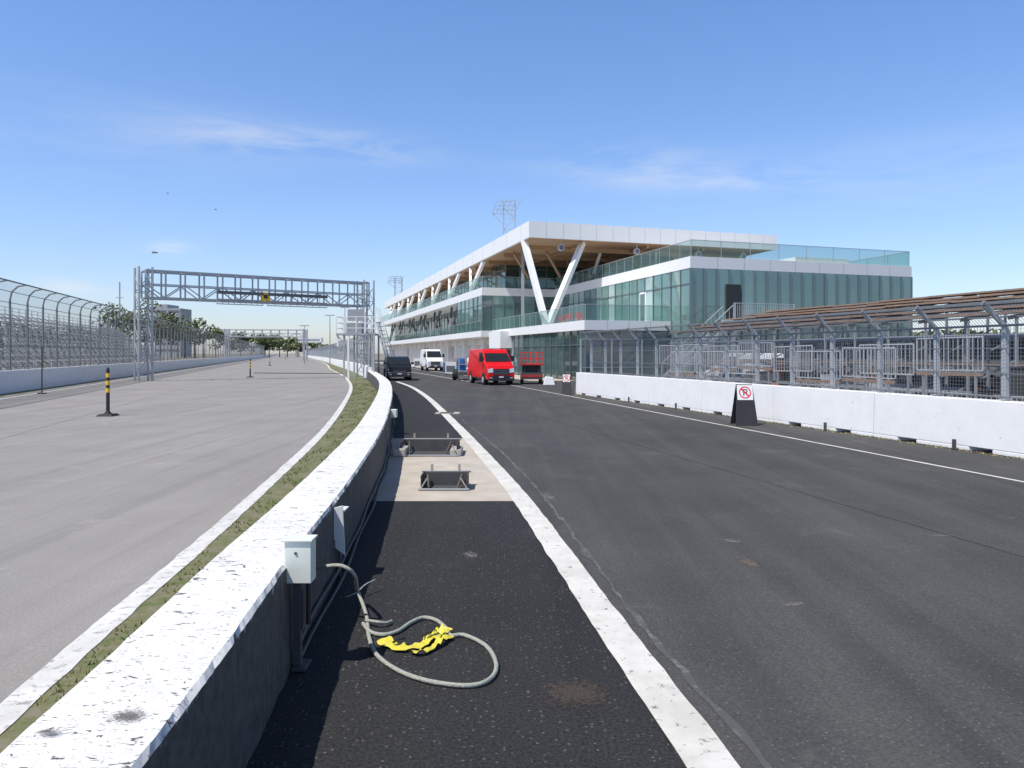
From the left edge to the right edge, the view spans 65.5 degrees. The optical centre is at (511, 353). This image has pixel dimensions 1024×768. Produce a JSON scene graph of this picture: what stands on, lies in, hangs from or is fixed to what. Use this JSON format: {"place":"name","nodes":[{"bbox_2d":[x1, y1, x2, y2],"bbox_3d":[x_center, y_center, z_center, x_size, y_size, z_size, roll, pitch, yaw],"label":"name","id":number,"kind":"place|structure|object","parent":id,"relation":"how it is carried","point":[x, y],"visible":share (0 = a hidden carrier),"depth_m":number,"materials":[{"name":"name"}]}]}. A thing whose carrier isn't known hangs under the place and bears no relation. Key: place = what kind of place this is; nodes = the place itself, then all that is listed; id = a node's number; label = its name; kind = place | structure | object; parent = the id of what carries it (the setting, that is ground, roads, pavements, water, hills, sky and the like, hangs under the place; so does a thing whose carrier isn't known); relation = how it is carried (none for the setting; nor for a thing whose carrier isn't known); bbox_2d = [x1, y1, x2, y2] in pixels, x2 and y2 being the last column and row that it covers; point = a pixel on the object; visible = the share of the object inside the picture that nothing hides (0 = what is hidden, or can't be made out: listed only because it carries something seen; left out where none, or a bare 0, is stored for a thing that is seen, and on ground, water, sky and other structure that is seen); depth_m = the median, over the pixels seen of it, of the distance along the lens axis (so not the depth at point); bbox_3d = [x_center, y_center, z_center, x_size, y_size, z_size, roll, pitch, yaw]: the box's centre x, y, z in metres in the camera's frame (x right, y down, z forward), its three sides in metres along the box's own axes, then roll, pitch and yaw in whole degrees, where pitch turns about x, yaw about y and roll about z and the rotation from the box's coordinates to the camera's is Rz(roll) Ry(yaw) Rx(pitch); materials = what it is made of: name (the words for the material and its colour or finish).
{"place":"outdoors","nodes":[
{"label":"outdoors","id":0,"kind":"place"},
{"bbox_2d":[154,304,191,356],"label":"apartment building","id":1,"kind":"structure","parent":0,"point":[172,309],"depth_m":430.00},
{"bbox_2d":[0,355,348,702],"bbox_3d":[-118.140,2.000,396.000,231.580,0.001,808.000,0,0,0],"label":"race track road","id":2,"kind":"structure","parent":0,"point":[101,516],"depth_m":13.25,"materials":[{"name":"grey asphalt"}]},
{"bbox_2d":[37,347,46,393],"bbox_3d":[-23.226,0.850,39.355,0.400,2.300,0.400,0,0,0],"label":"marker pole","id":3,"kind":"object","parent":2,"relation":"on","point":[41,372],"visible":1,"depth_m":39.33,"materials":[{"name":"black plastic"}]},
{"bbox_2d":[97,367,118,415],"bbox_3d":[-12.896,1.217,25.417,0.520,1.554,0.520,0,0,0],"label":"delineator post","id":4,"kind":"object","parent":2,"relation":"on","point":[107,412],"visible":1,"depth_m":25.37,"materials":[{"name":"black plastic"}]},
{"bbox_2d":[2,357,266,398],"bbox_3d":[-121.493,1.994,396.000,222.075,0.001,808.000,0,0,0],"label":"track edge line","id":5,"kind":"object","parent":2,"relation":"on","point":[94,384],"visible":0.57,"depth_m":47.81,"materials":[{"name":"white paint"}]},
{"bbox_2d":[0,356,270,396],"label":"verge grass","id":6,"kind":"structure","parent":2,"relation":"on","point":[20,392],"depth_m":50.92,"materials":[{"name":"green plant"}]},
{"bbox_2d":[0,356,352,733],"bbox_3d":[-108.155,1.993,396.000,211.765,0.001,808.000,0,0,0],"label":"track edge line","id":7,"kind":"object","parent":2,"relation":"on","point":[17,703],"visible":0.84,"depth_m":6.12,"materials":[{"name":"white paint"}]},
{"bbox_2d":[0,355,377,752],"bbox_3d":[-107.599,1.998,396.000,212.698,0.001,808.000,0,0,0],"label":"verge grass","id":8,"kind":"structure","parent":2,"relation":"on","point":[146,609],"depth_m":7.79,"materials":[{"name":"green plant"}]},
{"bbox_2d":[325,315,334,363],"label":"street lamp","id":9,"kind":"object","parent":8,"relation":"on","point":[329,335],"visible":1,"depth_m":149.92,"materials":[{"name":"grey metal"}]},
{"bbox_2d":[301,354,371,378],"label":"concrete barrier wall","id":10,"kind":"structure","parent":8,"relation":"on","point":[339,363],"depth_m":102.59,"materials":[{"name":"white concrete"}]},
{"bbox_2d":[308,329,374,371],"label":"catch fence","id":11,"kind":"object","parent":10,"relation":"on","point":[323,351],"visible":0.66,"depth_m":106.96,"materials":[{"name":"grey metal"}]},
{"bbox_2d":[134,266,374,380],"bbox_3d":[-19.483,-2.100,62.660,18.656,8.200,1.701,0,0,-37],"label":"track gantry","id":12,"kind":"object","parent":2,"relation":"on","point":[265,297],"visible":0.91,"depth_m":60.97,"materials":[{"name":"grey metal"}]},
{"bbox_2d":[224,329,307,360],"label":"track gantry","id":13,"kind":"object","parent":2,"relation":"on","point":[226,333],"visible":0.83,"depth_m":204.14,"materials":[{"name":"grey metal"}]},
{"bbox_2d":[299,325,308,363],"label":"street lamp","id":14,"kind":"object","parent":2,"relation":"on","point":[304,340],"visible":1,"depth_m":149.91,"materials":[{"name":"grey metal"}]},
{"bbox_2d":[295,338,322,356],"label":"footbridge","id":15,"kind":"object","parent":2,"relation":"on","point":[319,341],"visible":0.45,"depth_m":430.28,"materials":[{"name":"concrete"}]},
{"bbox_2d":[281,373,342,373],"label":"cable ramp","id":16,"kind":"structure","parent":2,"relation":"on","point":[311,373],"depth_m":78.23,"materials":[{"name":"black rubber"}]},
{"bbox_2d":[336,307,393,379],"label":"marshal stairs platform","id":17,"kind":"structure","parent":2,"relation":"on","point":[354,329],"depth_m":60.42,"materials":[{"name":"grey metal"}]},
{"bbox_2d":[1,354,386,383],"bbox_3d":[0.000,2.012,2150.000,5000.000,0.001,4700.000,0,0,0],"label":"ground","id":18,"kind":"structure","parent":0,"point":[382,356],"depth_m":379.77,"materials":[{"name":"green plant"}]},
{"bbox_2d":[0,306,165,370],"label":"scaffold grandstand","id":19,"kind":"object","parent":18,"relation":"on","point":[62,357],"visible":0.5,"depth_m":92.17},
{"bbox_2d":[116,282,123,318],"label":"radio mast","id":20,"kind":"object","parent":18,"relation":"on","point":[119,297],"visible":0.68,"depth_m":409.75,"materials":[{"name":"grey metal"}]},
{"bbox_2d":[0,354,276,393],"bbox_3d":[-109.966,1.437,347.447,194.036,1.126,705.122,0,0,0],"label":"concrete barrier wall","id":21,"kind":"structure","parent":18,"relation":"on","point":[11,381],"depth_m":53.87,"materials":[{"name":"white concrete"}]},
{"bbox_2d":[0,278,265,369],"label":"catch fence","id":22,"kind":"object","parent":21,"relation":"on","point":[260,350],"visible":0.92,"depth_m":61.93,"materials":[{"name":"silver metal"}]},
{"bbox_2d":[0,300,1014,357],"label":"distant trees","id":23,"kind":"object","parent":18,"relation":"on","point":[288,344],"visible":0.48,"depth_m":349.78,"materials":[{"name":"green plant"}]},
{"bbox_2d":[392,446,462,456],"bbox_3d":[-1.640,1.917,15.650,1.320,0.154,0.700,0,0,0],"label":"concrete block","id":24,"kind":"object","parent":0,"point":[397,451],"depth_m":15.40,"materials":[{"name":"grey concrete"}]},
{"bbox_2d":[246,382,686,767],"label":"pit shoulder pavement","id":25,"kind":"structure","parent":0,"point":[347,698],"depth_m":5.10,"materials":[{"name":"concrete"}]},
{"bbox_2d":[0,371,392,767],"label":"concrete barrier wall","id":26,"kind":"structure","parent":25,"relation":"on","point":[196,668],"depth_m":3.80,"materials":[{"name":"white concrete"}]},
{"bbox_2d":[32,728,59,734],"bbox_3d":[-1.600,1.307,2.750,0.240,0.001,0.140,0,0,0],"label":"wall spot","id":27,"kind":"object","parent":26,"relation":"on","point":[46,731],"depth_m":2.75,"materials":[{"name":"grey"}]},
{"bbox_2d":[108,709,145,722],"bbox_3d":[-1.390,1.308,2.880,0.340,0.001,0.280,0,0,0],"label":"wall spot","id":28,"kind":"object","parent":26,"relation":"on","point":[129,715],"depth_m":2.88,"materials":[{"name":"grey concrete"}]},
{"bbox_2d":[281,535,317,671],"bbox_3d":[-1.345,1.579,5.062,0.195,0.827,0.195,0,0,0],"label":"junction box","id":29,"kind":"object","parent":26,"relation":"attached to","point":[300,558],"visible":0.99,"depth_m":5.02,"materials":[{"name":"white plastic"}]},
{"bbox_2d":[332,506,348,576],"bbox_3d":[-1.517,1.660,7.075,0.100,0.639,0.350,0,0,0],"label":"wall bracket","id":30,"kind":"object","parent":26,"relation":"attached to","point":[338,543],"depth_m":7.00,"materials":[{"name":"white metal"}]},
{"bbox_2d":[302,406,394,656],"bbox_3d":[-2.698,1.929,17.017,0.311,0.122,23.780,0,0,-7],"label":"conduit pipe","id":31,"kind":"object","parent":26,"relation":"attached to","point":[306,644],"visible":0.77,"depth_m":7.38,"materials":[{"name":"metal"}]},
{"bbox_2d":[390,409,397,434],"bbox_3d":[-2.906,1.690,19.600,0.150,0.620,0.200,0,0,0],"label":"junction box","id":32,"kind":"object","parent":26,"relation":"attached to","point":[393,413],"visible":0.89,"depth_m":19.52,"materials":[{"name":"white plastic"}]},
{"bbox_2d":[316,563,498,687],"bbox_3d":[-0.784,1.774,5.631,0.724,0.458,2.109,0,0,-38],"label":"cable","id":33,"kind":"object","parent":25,"relation":"on","point":[381,659],"visible":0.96,"depth_m":5.56,"materials":[{"name":"grey rubber"}]},
{"bbox_2d":[377,623,453,652],"bbox_3d":[-0.614,1.938,5.453,0.550,0.104,0.401,0,0,-26],"label":"caution tape","id":34,"kind":"object","parent":25,"relation":"on","point":[442,630],"visible":1,"depth_m":5.43,"materials":[{"name":"yellow plastic"}]},
{"bbox_2d":[392,630,434,643],"bbox_3d":[-0.672,1.940,5.464,0.323,0.034,0.062,0,0,-27],"label":"cable tie","id":35,"kind":"object","parent":34,"relation":"on","point":[401,638],"visible":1,"depth_m":5.45,"materials":[{"name":"black plastic"}]},
{"bbox_2d":[372,438,512,500],"bbox_3d":[-1.369,1.995,14.725,3.026,0.001,7.950,0,0,0],"label":"concrete pad","id":36,"kind":"object","parent":25,"relation":"on","point":[401,481],"visible":0.51,"depth_m":12.59,"materials":[{"name":"beige concrete"}]},
{"bbox_2d":[399,433,460,455],"bbox_3d":[-1.620,1.817,15.825,1.180,0.354,0.930,0,0,0],"label":"steel anchor frame","id":37,"kind":"object","parent":36,"relation":"on","point":[430,447],"visible":0.91,"depth_m":16.19,"materials":[{"name":"metal"}]},
{"bbox_2d":[418,464,470,489],"bbox_3d":[-0.990,1.837,11.825,0.740,0.314,0.580,0,0,0],"label":"steel anchor frame","id":38,"kind":"object","parent":36,"relation":"on","point":[445,480],"visible":1,"depth_m":12.01,"materials":[{"name":"metal"}]},
{"bbox_2d":[435,412,459,413],"bbox_3d":[-2.150,1.990,26.600,0.800,0.020,0.800,0,0,0],"label":"manhole cover","id":39,"kind":"object","parent":25,"relation":"on","point":[447,412],"visible":1,"depth_m":26.46,"materials":[{"name":"concrete"}]},
{"bbox_2d":[398,382,740,767],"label":"pit exit line","id":40,"kind":"object","parent":25,"relation":"on","point":[693,738],"visible":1,"depth_m":5.39,"materials":[{"name":"paint"}]},
{"bbox_2d":[537,678,615,709],"bbox_3d":[0.368,1.996,4.683,1.040,0.001,1.000,0,0,0],"label":"rust stain","id":41,"kind":"object","parent":25,"relation":"on","point":[574,691],"visible":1,"depth_m":4.67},
{"bbox_2d":[0,0,1023,353],"label":"sky","id":42,"kind":"structure","parent":0,"point":[343,140],"materials":[{"name":"blue"}]},
{"bbox_2d":[346,360,1023,767],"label":"pit lane road","id":43,"kind":"structure","parent":0,"point":[890,640],"depth_m":7.63,"materials":[{"name":"grey asphalt"}]},
{"bbox_2d":[340,307,349,332],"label":"street lamp","id":44,"kind":"object","parent":43,"relation":"on","point":[344,315],"visible":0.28,"depth_m":149.94,"materials":[{"name":"grey metal"}]},
{"bbox_2d":[387,275,403,335],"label":"light mast","id":45,"kind":"object","parent":43,"relation":"on","point":[395,280],"visible":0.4,"depth_m":228.93,"materials":[{"name":"grey metal"}]},
{"bbox_2d":[383,356,413,379],"bbox_3d":[-8.710,1.135,60.442,2.245,1.803,4.874,0,0,-12],"label":"black minivan","id":46,"kind":"object","parent":43,"relation":"on","point":[397,366],"visible":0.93,"depth_m":58.64,"materials":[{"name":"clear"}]},
{"bbox_2d":[420,349,443,370],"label":"white van","id":47,"kind":"object","parent":43,"relation":"on","point":[431,358],"visible":0.93,"depth_m":91.25,"materials":[{"name":"paint"}]},
{"bbox_2d":[414,357,457,374],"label":"tool carts","id":48,"kind":"object","parent":43,"relation":"on","point":[448,367],"visible":0.42,"depth_m":73.94,"materials":[{"name":"white paint"}]},
{"bbox_2d":[452,356,477,379],"bbox_3d":[-3.561,1.107,59.800,1.800,1.786,4.425,0,0,0],"label":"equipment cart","id":49,"kind":"object","parent":43,"relation":"on","point":[462,367],"visible":0.55,"depth_m":59.51,"materials":[{"name":"metal"}]},
{"bbox_2d":[375,362,575,380],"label":"garage apron","id":50,"kind":"object","parent":43,"relation":"on","point":[518,377],"visible":0.06,"depth_m":63.07,"materials":[{"name":"concrete"}]},
{"bbox_2d":[468,349,514,384],"bbox_3d":[-1.416,0.881,52.309,2.294,2.312,5.309,0,0,-17],"label":"red van","id":51,"kind":"object","parent":43,"relation":"on","point":[485,366],"visible":0.96,"depth_m":50.69,"materials":[{"name":"paint"}]},
{"bbox_2d":[492,199,520,234],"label":"light mast","id":52,"kind":"object","parent":43,"relation":"on","point":[503,209],"visible":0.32,"depth_m":104.14,"materials":[{"name":"grey metal"}]},
{"bbox_2d":[519,352,543,383],"bbox_3d":[1.277,0.960,52.957,1.570,2.071,2.325,0,0,0],"label":"scissor lift","id":53,"kind":"object","parent":43,"relation":"on","point":[530,370],"visible":1,"depth_m":51.81,"materials":[{"name":"metal"}]},
{"bbox_2d":[543,376,554,384],"bbox_3d":[2.329,1.727,50.046,0.731,0.546,0.486,0,0,0],"label":"concrete block","id":54,"kind":"object","parent":43,"relation":"on","point":[548,380],"depth_m":49.84,"materials":[{"name":"white paint"}]},
{"bbox_2d":[389,273,740,379],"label":"walls and doors","id":55,"kind":"structure","parent":43,"relation":"on","point":[449,350],"depth_m":82.29,"materials":[{"name":"white paint"}]},
{"bbox_2d":[387,238,771,308],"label":"timber soffit","id":56,"kind":"structure","parent":55,"relation":"on","point":[612,252],"depth_m":80.30,"materials":[{"name":"brown wood"}]},
{"bbox_2d":[384,221,776,307],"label":"roof canopy","id":57,"kind":"object","parent":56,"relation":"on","point":[549,230],"visible":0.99,"depth_m":73.72,"materials":[{"name":"white metal"}]},
{"bbox_2d":[380,256,911,345],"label":"floor slabs","id":58,"kind":"structure","parent":55,"relation":"on","point":[818,265],"depth_m":61.19,"materials":[{"name":"white concrete"}]},
{"bbox_2d":[389,238,745,341],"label":"columns","id":59,"kind":"structure","parent":58,"relation":"on","point":[549,318],"depth_m":77.56,"materials":[{"name":"white metal"}]},
{"bbox_2d":[558,312,582,322],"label":"terrace chairs","id":60,"kind":"object","parent":58,"relation":"on","point":[567,316],"visible":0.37,"depth_m":64.38,"materials":[{"name":"plastic"}]},
{"bbox_2d":[383,239,908,377],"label":"railings","id":61,"kind":"object","parent":58,"relation":"on","point":[665,375],"visible":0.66,"depth_m":57.73,"materials":[{"name":"teal glass"}]},
{"bbox_2d":[396,265,910,379],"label":"glazing","id":62,"kind":"structure","parent":55,"relation":"on","point":[492,308],"depth_m":60.51,"materials":[{"name":"teal glass"}]},
{"bbox_2d":[395,262,912,378],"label":"mullions","id":63,"kind":"object","parent":55,"relation":"on","point":[670,286],"visible":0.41,"depth_m":61.90,"materials":[{"name":"grey metal"}]},
{"bbox_2d":[561,374,571,394],"bbox_3d":[2.667,1.510,38.930,0.480,0.980,0.730,0,0,6],"label":"no parking sign","id":64,"kind":"object","parent":43,"relation":"on","point":[566,385],"visible":1,"depth_m":38.71,"materials":[{"name":"black plastic"}]},
{"bbox_2d":[462,420,771,767],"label":"worn marking","id":65,"kind":"object","parent":43,"relation":"on","point":[736,728],"visible":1,"depth_m":5.22,"materials":[{"name":"grey paint"}]},
{"bbox_2d":[580,338,753,375],"bbox_3d":[8.161,0.637,40.800,10.343,2.725,0.090,0,0,-21],"label":"fence","id":66,"kind":"object","parent":43,"relation":"on","point":[642,367],"visible":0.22,"depth_m":40.16,"materials":[{"name":"silver metal"}]},
{"bbox_2d":[730,384,757,425],"bbox_3d":[6.505,1.435,22.332,0.600,1.130,0.730,0,0,3],"label":"no parking sign","id":67,"kind":"object","parent":43,"relation":"on","point":[743,411],"visible":1,"depth_m":22.14,"materials":[{"name":"black plastic"}]},
{"bbox_2d":[737,556,760,568],"bbox_3d":[2.268,2.001,7.601,0.600,0.001,1.800,0,0,0],"label":"mud stain","id":68,"kind":"object","parent":43,"relation":"on","point":[750,564],"visible":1,"depth_m":7.62,"materials":[{"name":"grey"}]},
{"bbox_2d":[491,381,1023,481],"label":"pit lane line","id":69,"kind":"object","parent":43,"relation":"on","point":[816,442],"visible":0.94,"depth_m":17.08,"materials":[{"name":"paint"}]},
{"bbox_2d":[628,397,955,449],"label":"anchor stubs","id":70,"kind":"object","parent":43,"relation":"on","point":[953,440],"visible":0.8,"depth_m":20.47,"materials":[{"name":"metal"}]},
{"bbox_2d":[784,601,807,605],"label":"dust patch","id":71,"kind":"object","parent":43,"relation":"on","point":[794,604],"visible":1,"depth_m":6.34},
{"bbox_2d":[575,394,1023,459],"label":"dead weeds","id":72,"kind":"object","parent":43,"relation":"on","point":[888,439],"visible":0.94,"depth_m":20.07,"materials":[{"name":"brown plant"}]},
{"bbox_2d":[576,372,1023,457],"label":"concrete barrier wall","id":73,"kind":"structure","parent":43,"relation":"on","point":[979,424],"depth_m":19.62,"materials":[{"name":"white concrete"}]},
{"bbox_2d":[582,299,1023,400],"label":"catch fence","id":74,"kind":"object","parent":73,"relation":"on","point":[670,335],"visible":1,"depth_m":20.66,"materials":[{"name":"grey metal"}]},
{"bbox_2d":[659,336,1023,400],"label":"crowd barriers","id":75,"kind":"object","parent":43,"relation":"on","point":[808,380],"visible":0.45,"depth_m":24.16,"materials":[{"name":"grey metal"}]},
{"bbox_2d":[672,288,1023,397],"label":"bleacher stand","id":76,"kind":"object","parent":43,"relation":"on","point":[981,296],"visible":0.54,"depth_m":27.46,"materials":[{"name":"grey metal"}]},
{"bbox_2d":[722,358,1023,400],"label":"stored equipment","id":77,"kind":"object","parent":43,"relation":"on","point":[959,380],"visible":0.06,"depth_m":25.89,"materials":[{"name":"black plastic"}]},
{"bbox_2d":[703,353,782,382],"bbox_3d":[13.321,1.016,45.811,4.518,2.032,1.952,0,0,18],"label":"white van","id":78,"kind":"object","parent":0,"point":[742,363],"visible":0.06,"depth_m":45.06,"materials":[{"name":"paint"}]}
]}

